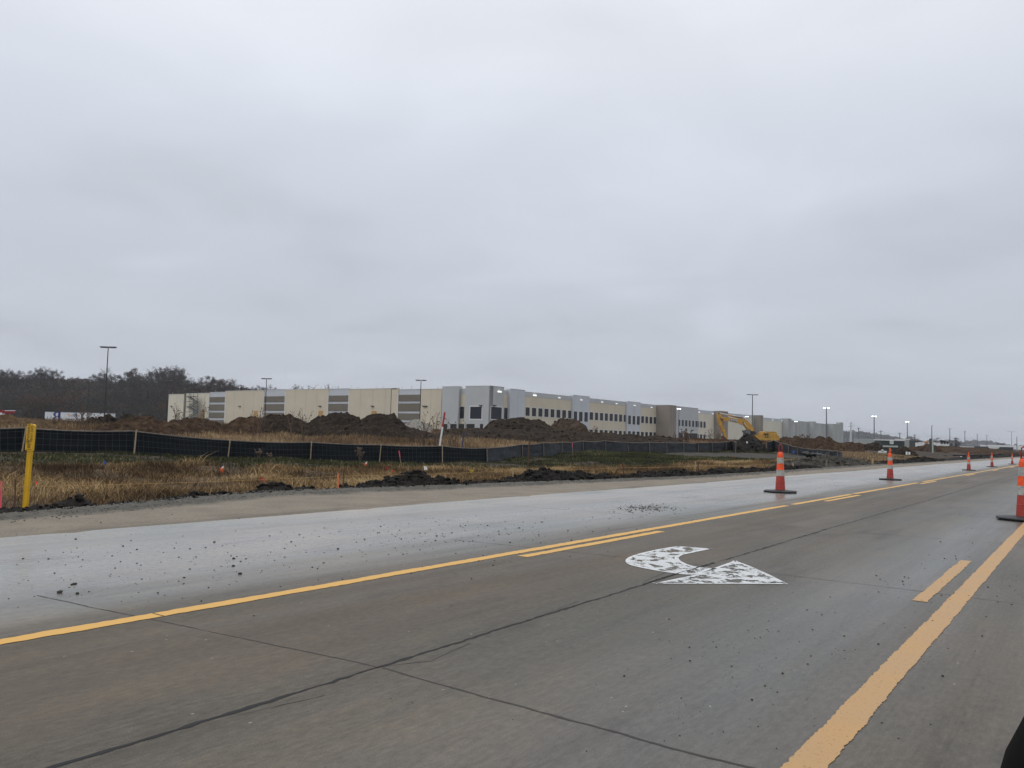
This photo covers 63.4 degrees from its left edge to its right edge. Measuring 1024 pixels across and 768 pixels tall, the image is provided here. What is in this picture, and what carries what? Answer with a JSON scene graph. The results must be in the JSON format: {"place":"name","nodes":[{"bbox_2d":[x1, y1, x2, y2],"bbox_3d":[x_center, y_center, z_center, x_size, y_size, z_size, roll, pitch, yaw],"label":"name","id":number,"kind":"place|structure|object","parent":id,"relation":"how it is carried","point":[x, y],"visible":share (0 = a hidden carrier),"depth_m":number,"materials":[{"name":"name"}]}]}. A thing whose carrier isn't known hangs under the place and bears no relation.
{"place":"outdoors","nodes":[
{"label":"outdoors","id":0,"kind":"place"},
{"bbox_2d":[0,463,907,522],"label":"loose gravel","id":1,"kind":"structure","parent":0,"point":[172,499],"depth_m":15.65,"materials":[{"name":"gravel"}]},
{"bbox_2d":[0,458,1023,767],"bbox_3d":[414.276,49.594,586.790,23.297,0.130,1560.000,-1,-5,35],"label":"road","id":2,"kind":"structure","parent":0,"point":[634,650],"depth_m":4.87,"materials":[{"name":"concrete"}]},
{"bbox_2d":[4,502,1012,757],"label":"mud crumbs","id":3,"kind":"object","parent":2,"relation":"on","point":[466,564],"visible":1,"depth_m":7.45,"materials":[{"name":"brown"}]},
{"bbox_2d":[0,465,1017,644],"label":"yellow edge line","id":4,"kind":"object","parent":2,"relation":"on","point":[111,622],"visible":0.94,"depth_m":6.20,"materials":[{"name":"paint"}]},
{"bbox_2d":[37,472,1018,767],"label":"transverse joint","id":5,"kind":"object","parent":2,"relation":"on","point":[517,704],"visible":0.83,"depth_m":3.75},
{"bbox_2d":[46,474,1017,767],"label":"road joint","id":6,"kind":"object","parent":2,"relation":"on","point":[372,668],"visible":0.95,"depth_m":3.83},
{"bbox_2d":[625,546,786,583],"bbox_3d":[1.653,1.704,7.924,1.164,0.001,2.424,2,-4,-3],"label":"turn arrow","id":7,"kind":"object","parent":2,"relation":"on","point":[660,562],"visible":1,"depth_m":7.52,"materials":[{"name":"white paint"}]},
{"bbox_2d":[519,470,994,556],"bbox_3d":[17.260,3.688,32.518,0.141,0.001,84.600,-1,-5,35],"label":"yellow dash line","id":8,"kind":"object","parent":2,"relation":"on","point":[581,545],"visible":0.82,"depth_m":9.30,"materials":[{"name":"paint"}]},
{"bbox_2d":[764,444,796,492],"bbox_3d":[6.443,2.017,19.910,0.751,1.163,0.751,0,-4,23],"label":"traffic cone","id":9,"kind":"object","parent":2,"relation":"on","point":[780,482],"visible":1,"depth_m":19.82,"materials":[{"name":"plastic"}]},
{"bbox_2d":[879,448,901,479],"bbox_3d":[13.294,2.811,29.162,0.732,1.116,0.732,0,-4,23],"label":"traffic cone","id":10,"kind":"object","parent":2,"relation":"on","point":[890,476],"visible":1,"depth_m":29.08,"materials":[{"name":"plastic"}]},
{"bbox_2d":[780,523,1023,767],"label":"faded yellow line","id":11,"kind":"object","parent":2,"relation":"on","point":[848,720],"visible":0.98,"depth_m":4.23,"materials":[{"name":"paint"}]},
{"bbox_2d":[962,452,975,470],"bbox_3d":[24.789,4.190,45.015,0.648,0.988,0.648,0,-4,23],"label":"traffic cone","id":12,"kind":"object","parent":2,"relation":"on","point":[968,463],"visible":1,"depth_m":44.94,"materials":[{"name":"plastic"}]},
{"bbox_2d":[996,446,1023,521],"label":"traffic cone","id":13,"kind":"object","parent":2,"relation":"on","point":[1019,516],"visible":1,"depth_m":13.65,"materials":[{"name":"plastic"}]},
{"bbox_2d":[0,390,1023,507],"bbox_3d":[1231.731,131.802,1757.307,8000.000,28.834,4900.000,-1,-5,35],"label":"ground","id":14,"kind":"structure","parent":0,"point":[937,455],"depth_m":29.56,"materials":[{"name":"plant"}]},
{"bbox_2d":[0,376,16,389],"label":"deciduous tree","id":15,"kind":"object","parent":14,"relation":"on","point":[7,378],"visible":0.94,"depth_m":501.43,"materials":[{"name":"brown plant"}]},
{"bbox_2d":[0,410,20,417],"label":"red machine","id":16,"kind":"object","parent":14,"relation":"on","point":[7,412],"visible":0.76,"depth_m":150.00,"materials":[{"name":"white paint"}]},
{"bbox_2d":[0,398,22,413],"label":"deciduous tree","id":17,"kind":"object","parent":14,"relation":"on","point":[7,404],"visible":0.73,"depth_m":391.10,"materials":[{"name":"brown plant"}]},
{"bbox_2d":[14,479,15,506],"bbox_3d":[-7.090,1.652,11.830,0.024,0.580,0.053,1,-4,8],"label":"steel pin","id":18,"kind":"object","parent":14,"relation":"on","point":[15,493],"visible":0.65,"depth_m":11.82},
{"bbox_2d":[1,465,750,487],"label":"string line","id":19,"kind":"object","parent":18,"relation":"attached to","point":[330,476],"visible":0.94,"depth_m":16.34,"materials":[{"name":"brown"}]},
{"bbox_2d":[12,400,41,417],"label":"deciduous tree","id":20,"kind":"object","parent":14,"relation":"on","point":[29,405],"visible":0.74,"depth_m":390.21,"materials":[{"name":"orange plant"}]},
{"bbox_2d":[22,422,35,507],"bbox_3d":[-7.354,1.297,12.592,0.236,1.436,0.112,-1,-5,35],"label":"marker post","id":21,"kind":"object","parent":14,"relation":"on","point":[30,438],"visible":1,"depth_m":12.59,"materials":[{"name":"yellow plastic"}]},
{"bbox_2d":[0,414,63,427],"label":"soil heap","id":22,"kind":"object","parent":14,"relation":"on","point":[8,419],"visible":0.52,"depth_m":64.69,"materials":[{"name":"soil"}]},
{"bbox_2d":[28,398,57,418],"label":"deciduous tree","id":23,"kind":"object","parent":14,"relation":"on","point":[40,405],"visible":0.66,"depth_m":389.91,"materials":[{"name":"orange plant"}]},
{"bbox_2d":[38,376,57,389],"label":"deciduous tree","id":24,"kind":"object","parent":14,"relation":"on","point":[46,380],"visible":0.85,"depth_m":505.99,"materials":[{"name":"brown plant"}]},
{"bbox_2d":[0,494,98,513],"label":"mud heap","id":25,"kind":"object","parent":14,"relation":"on","point":[78,500],"visible":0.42,"depth_m":12.17,"materials":[{"name":"black soil"}]},
{"bbox_2d":[44,369,62,379],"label":"deciduous tree","id":26,"kind":"object","parent":14,"relation":"on","point":[53,373],"visible":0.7,"depth_m":558.80,"materials":[{"name":"brown plant"}]},
{"bbox_2d":[45,402,68,411],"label":"deciduous tree","id":27,"kind":"object","parent":14,"relation":"on","point":[51,407],"visible":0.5,"depth_m":389.86,"materials":[{"name":"brown plant"}]},
{"bbox_2d":[49,394,81,411],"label":"deciduous tree","id":28,"kind":"object","parent":14,"relation":"on","point":[65,407],"visible":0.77,"depth_m":391.26,"materials":[{"name":"orange plant"}]},
{"bbox_2d":[45,411,115,420],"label":"box trailer","id":29,"kind":"object","parent":14,"relation":"on","point":[69,415],"visible":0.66,"depth_m":204.95,"materials":[{"name":"grey paint"}]},
{"bbox_2d":[73,404,100,430],"bbox_3d":[-30.890,2.621,60.241,1.835,2.270,1.176,3,-4,-20],"label":"dry weed","id":30,"kind":"object","parent":14,"relation":"on","point":[88,417],"visible":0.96,"depth_m":60.00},
{"bbox_2d":[73,396,102,412],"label":"deciduous tree","id":31,"kind":"object","parent":14,"relation":"on","point":[93,401],"visible":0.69,"depth_m":392.52,"materials":[{"name":"brown plant"}]},
{"bbox_2d":[84,414,115,424],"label":"soil heap","id":32,"kind":"object","parent":14,"relation":"on","point":[107,418],"visible":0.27,"depth_m":73.51,"materials":[{"name":"soil"}]},
{"bbox_2d":[94,377,112,390],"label":"deciduous tree","id":33,"kind":"object","parent":14,"relation":"on","point":[103,383],"visible":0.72,"depth_m":518.42,"materials":[{"name":"brown plant"}]},
{"bbox_2d":[100,346,116,414],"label":"lamp post","id":34,"kind":"object","parent":14,"relation":"on","point":[108,347],"visible":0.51,"depth_m":97.30,"materials":[{"name":"grey metal"}]},
{"bbox_2d":[0,375,248,420],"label":"hill scrub","id":35,"kind":"object","parent":14,"relation":"on","point":[85,390],"visible":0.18,"depth_m":498.30,"materials":[{"name":"plant"}]},
{"bbox_2d":[116,378,137,391],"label":"deciduous tree","id":36,"kind":"object","parent":14,"relation":"on","point":[124,381],"visible":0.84,"depth_m":511.03,"materials":[{"name":"brown plant"}]},
{"bbox_2d":[126,368,144,380],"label":"deciduous tree","id":37,"kind":"object","parent":14,"relation":"on","point":[130,372],"visible":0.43,"depth_m":560.04,"materials":[{"name":"plant"}]},
{"bbox_2d":[132,378,151,391],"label":"deciduous tree","id":38,"kind":"object","parent":14,"relation":"on","point":[136,386],"visible":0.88,"depth_m":507.61,"materials":[{"name":"brown plant"}]},
{"bbox_2d":[107,496,182,504],"bbox_3d":[-6.098,2.043,13.848,0.450,0.287,2.190,0,-4,18],"label":"mud heap","id":39,"kind":"object","parent":14,"relation":"on","point":[130,500],"visible":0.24,"depth_m":13.61,"materials":[{"name":"black soil"}]},
{"bbox_2d":[93,415,202,437],"bbox_3d":[-27.002,3.367,61.977,6.370,2.074,10.168,1,-4,0],"label":"soil heap","id":40,"kind":"object","parent":14,"relation":"on","point":[150,424],"visible":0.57,"depth_m":60.54,"materials":[{"name":"soil"}]},
{"bbox_2d":[141,403,165,420],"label":"deciduous tree","id":41,"kind":"object","parent":14,"relation":"on","point":[150,408],"visible":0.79,"depth_m":391.83,"materials":[{"name":"brown plant"}]},
{"bbox_2d":[149,366,169,382],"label":"deciduous tree","id":42,"kind":"object","parent":14,"relation":"on","point":[157,374],"visible":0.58,"depth_m":556.10,"materials":[{"name":"brown plant"}]},
{"bbox_2d":[150,393,168,406],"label":"deciduous tree","id":43,"kind":"object","parent":14,"relation":"on","point":[159,399],"visible":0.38,"depth_m":433.68,"materials":[{"name":"brown plant"}]},
{"bbox_2d":[154,401,167,420],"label":"deciduous tree","id":44,"kind":"object","parent":14,"relation":"on","point":[162,408],"visible":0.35,"depth_m":389.34,"materials":[{"name":"brown plant"}]},
{"bbox_2d":[157,374,174,389],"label":"deciduous tree","id":45,"kind":"object","parent":14,"relation":"on","point":[162,381],"visible":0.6,"depth_m":515.06,"materials":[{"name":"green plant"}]},
{"bbox_2d":[157,382,183,399],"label":"deciduous tree","id":46,"kind":"object","parent":14,"relation":"on","point":[171,388],"visible":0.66,"depth_m":464.33,"materials":[{"name":"brown plant"}]},
{"bbox_2d":[164,374,182,392],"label":"deciduous tree","id":47,"kind":"object","parent":14,"relation":"on","point":[180,384],"visible":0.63,"depth_m":506.53,"materials":[{"name":"brown plant"}]},
{"bbox_2d":[161,365,190,380],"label":"deciduous tree","id":48,"kind":"object","parent":14,"relation":"on","point":[181,371],"visible":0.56,"depth_m":561.13,"materials":[{"name":"brown plant"}]},
{"bbox_2d":[184,391,197,418],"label":"scaffold tower","id":49,"kind":"structure","parent":14,"relation":"on","point":[190,416],"depth_m":291.61,"materials":[{"name":"grey metal"}]},
{"bbox_2d":[168,417,221,432],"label":"soil heap","id":50,"kind":"object","parent":14,"relation":"on","point":[195,422],"visible":0.38,"depth_m":73.34,"materials":[{"name":"soil"}]},
{"bbox_2d":[195,383,216,392],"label":"deciduous tree","id":51,"kind":"object","parent":14,"relation":"on","point":[208,386],"visible":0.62,"depth_m":504.48,"materials":[{"name":"brown plant"}]},
{"bbox_2d":[180,490,243,497],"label":"mud heap","id":52,"kind":"object","parent":14,"relation":"on","point":[194,494],"visible":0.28,"depth_m":15.07,"materials":[{"name":"black soil"}]},
{"bbox_2d":[213,416,263,435],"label":"soil heap","id":53,"kind":"object","parent":14,"relation":"on","point":[241,424],"visible":0.38,"depth_m":74.15,"materials":[{"name":"soil"}]},
{"bbox_2d":[247,482,315,492],"bbox_3d":[-4.634,2.204,16.924,1.051,0.449,1.844,-2,-5,43],"label":"mud heap","id":54,"kind":"object","parent":14,"relation":"on","point":[274,486],"visible":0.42,"depth_m":16.65,"materials":[{"name":"black soil"}]},
{"bbox_2d":[262,414,306,437],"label":"soil heap","id":55,"kind":"object","parent":14,"relation":"on","point":[275,423],"visible":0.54,"depth_m":75.27,"materials":[{"name":"soil"}]},
{"bbox_2d":[296,408,313,440],"bbox_3d":[-16.191,3.213,63.917,1.231,2.813,1.213,-1,-5,35],"label":"dry weed","id":56,"kind":"object","parent":14,"relation":"on","point":[301,426],"visible":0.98,"depth_m":63.92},
{"bbox_2d":[221,422,442,440],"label":"soil berm","id":57,"kind":"structure","parent":14,"relation":"on","point":[392,430],"depth_m":75.46,"materials":[{"name":"soil"}]},
{"bbox_2d":[307,412,360,425],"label":"soil heap","id":58,"kind":"object","parent":14,"relation":"on","point":[342,419],"visible":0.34,"depth_m":78.95,"materials":[{"name":"soil"}]},
{"bbox_2d":[0,426,731,462],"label":"silt fence","id":59,"kind":"object","parent":14,"relation":"on","point":[56,440],"visible":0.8,"depth_m":41.21,"materials":[{"name":"fabric"}]},
{"bbox_2d":[359,413,404,428],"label":"soil heap","id":60,"kind":"object","parent":14,"relation":"on","point":[379,419],"visible":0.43,"depth_m":78.58,"materials":[{"name":"soil"}]},
{"bbox_2d":[0,415,765,447],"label":"tall dry grass","id":61,"kind":"structure","parent":14,"relation":"on","point":[396,440],"depth_m":67.46,"materials":[{"name":"plant"}]},
{"bbox_2d":[334,469,470,487],"bbox_3d":[-2.430,2.324,19.335,1.908,0.677,3.842,-2,-5,41],"label":"mud heap","id":62,"kind":"object","parent":14,"relation":"on","point":[413,478],"visible":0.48,"depth_m":19.11,"materials":[{"name":"black soil"}]},
{"bbox_2d":[405,419,432,431],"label":"gravel heap","id":63,"kind":"object","parent":14,"relation":"on","point":[415,423],"visible":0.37,"depth_m":104.08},
{"bbox_2d":[410,411,432,445],"bbox_3d":[-6.146,3.418,58.097,1.475,3.051,1.443,-1,-5,35],"label":"dry weed","id":64,"kind":"object","parent":14,"relation":"on","point":[424,429],"visible":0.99,"depth_m":57.91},
{"bbox_2d":[431,412,447,445],"bbox_3d":[-5.063,3.457,58.051,1.276,2.988,1.998,2,-4,-10],"label":"dry weed","id":65,"kind":"object","parent":14,"relation":"on","point":[435,437],"visible":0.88,"depth_m":57.95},
{"bbox_2d":[0,449,911,501],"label":"green grass","id":66,"kind":"structure","parent":14,"relation":"on","point":[636,458],"depth_m":39.66,"materials":[{"name":"plant"}]},
{"bbox_2d":[465,479,516,483],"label":"mud heap","id":67,"kind":"object","parent":14,"relation":"on","point":[470,481],"visible":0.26,"depth_m":21.42,"materials":[{"name":"black soil"}]},
{"bbox_2d":[167,385,842,442],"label":"warehouse","id":68,"kind":"structure","parent":14,"relation":"on","point":[482,406],"depth_m":260.67,"materials":[{"name":"grey"}]},
{"bbox_2d":[469,406,482,419],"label":"window","id":69,"kind":"structure","parent":68,"relation":"in","point":[475,412],"depth_m":217.68,"materials":[{"name":"black glass"}]},
{"bbox_2d":[490,406,501,419],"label":"window","id":70,"kind":"structure","parent":68,"relation":"in","point":[495,411],"depth_m":217.36,"materials":[{"name":"black glass"}]},
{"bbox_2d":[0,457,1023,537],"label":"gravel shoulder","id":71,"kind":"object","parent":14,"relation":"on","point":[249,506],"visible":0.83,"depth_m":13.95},
{"bbox_2d":[484,417,553,430],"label":"soil heap","id":72,"kind":"object","parent":14,"relation":"on","point":[518,423],"visible":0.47,"depth_m":90.14,"materials":[{"name":"soil"}]},
{"bbox_2d":[500,466,620,481],"bbox_3d":[1.659,2.721,23.961,2.289,0.735,5.452,-2,-5,41],"label":"mud heap","id":73,"kind":"object","parent":14,"relation":"on","point":[543,473],"visible":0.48,"depth_m":22.78,"materials":[{"name":"black soil"}]},
{"bbox_2d":[551,418,588,431],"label":"soil heap","id":74,"kind":"object","parent":14,"relation":"on","point":[567,424],"visible":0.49,"depth_m":92.47,"materials":[{"name":"soil"}]},
{"bbox_2d":[438,427,707,452],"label":"soil berm","id":75,"kind":"structure","parent":14,"relation":"on","point":[540,435],"depth_m":81.74,"materials":[{"name":"soil"}]},
{"bbox_2d":[617,468,702,477],"bbox_3d":[5.004,3.131,27.878,1.691,0.561,5.992,-2,-5,40],"label":"mud heap","id":76,"kind":"object","parent":14,"relation":"on","point":[667,473],"visible":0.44,"depth_m":27.50,"materials":[{"name":"black soil"}]},
{"bbox_2d":[679,428,693,441],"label":"dry weed","id":77,"kind":"object","parent":14,"relation":"on","point":[686,435],"visible":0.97,"depth_m":91.98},
{"bbox_2d":[695,466,771,474],"bbox_3d":[8.896,3.598,33.132,1.759,0.582,8.501,-1,-5,35],"label":"mud heap","id":78,"kind":"object","parent":14,"relation":"on","point":[714,471],"visible":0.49,"depth_m":32.04,"materials":[{"name":"black soil"}]},
{"bbox_2d":[717,413,779,440],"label":"excavator","id":79,"kind":"object","parent":14,"relation":"on","point":[762,435],"visible":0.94,"depth_m":159.65,"materials":[{"name":"yellow"}]},
{"bbox_2d":[737,433,771,452],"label":"soil heap","id":80,"kind":"object","parent":14,"relation":"on","point":[753,444],"visible":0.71,"depth_m":84.50,"materials":[{"name":"soil"}]},
{"bbox_2d":[650,435,914,449],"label":"russet brush","id":81,"kind":"object","parent":14,"relation":"on","point":[735,440],"visible":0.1,"depth_m":127.20,"materials":[{"name":"plant"}]},
{"bbox_2d":[777,436,804,446],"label":"soil heap","id":82,"kind":"object","parent":14,"relation":"on","point":[791,441],"visible":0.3,"depth_m":110.27,"materials":[{"name":"soil"}]},
{"bbox_2d":[762,464,821,470],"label":"mud heap","id":83,"kind":"object","parent":14,"relation":"on","point":[786,467],"visible":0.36,"depth_m":39.21,"materials":[{"name":"black soil"}]},
{"bbox_2d":[766,440,842,456],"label":"silt fence","id":84,"kind":"object","parent":14,"relation":"on","point":[772,445],"visible":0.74,"depth_m":82.27,"materials":[{"name":"fabric"}]},
{"bbox_2d":[802,451,827,457],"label":"fabric roll","id":85,"kind":"object","parent":14,"relation":"on","point":[808,454],"visible":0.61,"depth_m":65.87,"materials":[{"name":"fabric"}]},
{"bbox_2d":[770,455,881,467],"bbox_3d":[19.818,4.884,51.450,4.586,1.013,18.524,-1,-5,35],"label":"mud heap","id":86,"kind":"object","parent":14,"relation":"on","point":[833,461],"visible":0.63,"depth_m":47.92,"materials":[{"name":"brown soil"}]},
{"bbox_2d":[801,436,864,451],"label":"soil heap","id":87,"kind":"object","parent":14,"relation":"on","point":[824,443],"visible":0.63,"depth_m":105.01,"materials":[{"name":"soil"}]},
{"bbox_2d":[844,442,869,449],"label":"soil heap","id":88,"kind":"object","parent":14,"relation":"on","point":[858,445],"visible":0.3,"depth_m":122.80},
{"bbox_2d":[854,439,873,443],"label":"site trailer","id":89,"kind":"object","parent":14,"relation":"on","point":[864,441],"visible":0.34,"depth_m":174.98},
{"bbox_2d":[843,429,902,441],"bbox_3d":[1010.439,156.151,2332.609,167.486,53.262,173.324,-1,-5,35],"label":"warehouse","id":90,"kind":"structure","parent":14,"relation":"on","point":[862,435],"depth_m":2305.02,"materials":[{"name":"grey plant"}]},
{"bbox_2d":[863,442,897,450],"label":"soil heap","id":91,"kind":"object","parent":14,"relation":"on","point":[874,446],"visible":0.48,"depth_m":120.05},
{"bbox_2d":[840,451,931,459],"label":"verge grass","id":92,"kind":"structure","parent":14,"relation":"on","point":[867,455],"depth_m":86.91,"materials":[{"name":"plant"}]},
{"bbox_2d":[874,439,904,447],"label":"shipping container","id":93,"kind":"object","parent":14,"relation":"on","point":[898,443],"visible":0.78,"depth_m":164.94,"materials":[{"name":"metal"}]},
{"bbox_2d":[883,445,897,451],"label":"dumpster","id":94,"kind":"object","parent":14,"relation":"on","point":[887,447],"visible":0.64,"depth_m":112.00,"materials":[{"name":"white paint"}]},
{"bbox_2d":[874,459,914,463],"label":"mud heap","id":95,"kind":"object","parent":14,"relation":"on","point":[896,461],"visible":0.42,"depth_m":61.04,"materials":[{"name":"black soil"}]},
{"bbox_2d":[891,446,918,455],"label":"soil heap","id":96,"kind":"object","parent":14,"relation":"on","point":[903,450],"visible":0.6,"depth_m":104.10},
{"bbox_2d":[908,456,945,461],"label":"mud heap","id":97,"kind":"object","parent":14,"relation":"on","point":[922,459],"visible":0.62,"depth_m":68.76,"materials":[{"name":"black soil"}]},
{"bbox_2d":[924,439,934,452],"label":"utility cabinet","id":98,"kind":"object","parent":14,"relation":"on","point":[931,445],"visible":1,"depth_m":127.96,"materials":[{"name":"grey metal"}]},
{"bbox_2d":[913,444,948,452],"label":"soil heap","id":99,"kind":"object","parent":14,"relation":"on","point":[924,447],"visible":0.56,"depth_m":148.10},
{"bbox_2d":[908,446,1023,456],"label":"soil berm","id":100,"kind":"structure","parent":14,"relation":"on","point":[966,450],"depth_m":164.43,"materials":[{"name":"soil"}]},
{"bbox_2d":[952,453,1002,455],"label":"silt fence","id":101,"kind":"object","parent":14,"relation":"on","point":[974,454],"visible":0.47,"depth_m":137.77,"materials":[{"name":"fabric"}]},
{"bbox_2d":[941,453,1019,460],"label":"mud heap","id":102,"kind":"object","parent":14,"relation":"on","point":[984,456],"visible":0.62,"depth_m":104.68,"materials":[{"name":"black soil"}]},
{"bbox_2d":[960,439,1023,445],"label":"distant wood","id":103,"kind":"object","parent":14,"relation":"on","point":[973,442],"visible":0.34,"depth_m":2705.36,"materials":[{"name":"grey plant"}]},
{"bbox_2d":[971,446,1013,450],"bbox_3d":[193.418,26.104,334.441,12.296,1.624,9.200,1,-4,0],"label":"warehouse","id":104,"kind":"structure","parent":14,"relation":"on","point":[1006,448],"depth_m":329.96,"materials":[{"name":"grey"}]},
{"bbox_2d":[980,445,1023,449],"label":"warehouse","id":105,"kind":"structure","parent":14,"relation":"on","point":[1018,447],"depth_m":619.94,"materials":[{"name":"white paint"}]},
{"bbox_2d":[0,0,1023,444],"label":"sky","id":106,"kind":"structure","parent":0,"point":[805,207],"materials":[{"name":"grey"}]},
{"bbox_2d":[1000,717,1023,767],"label":"wing mirror","id":107,"kind":"object","parent":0,"point":[1013,757],"visible":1,"depth_m":0.77,"materials":[{"name":"black plastic"}]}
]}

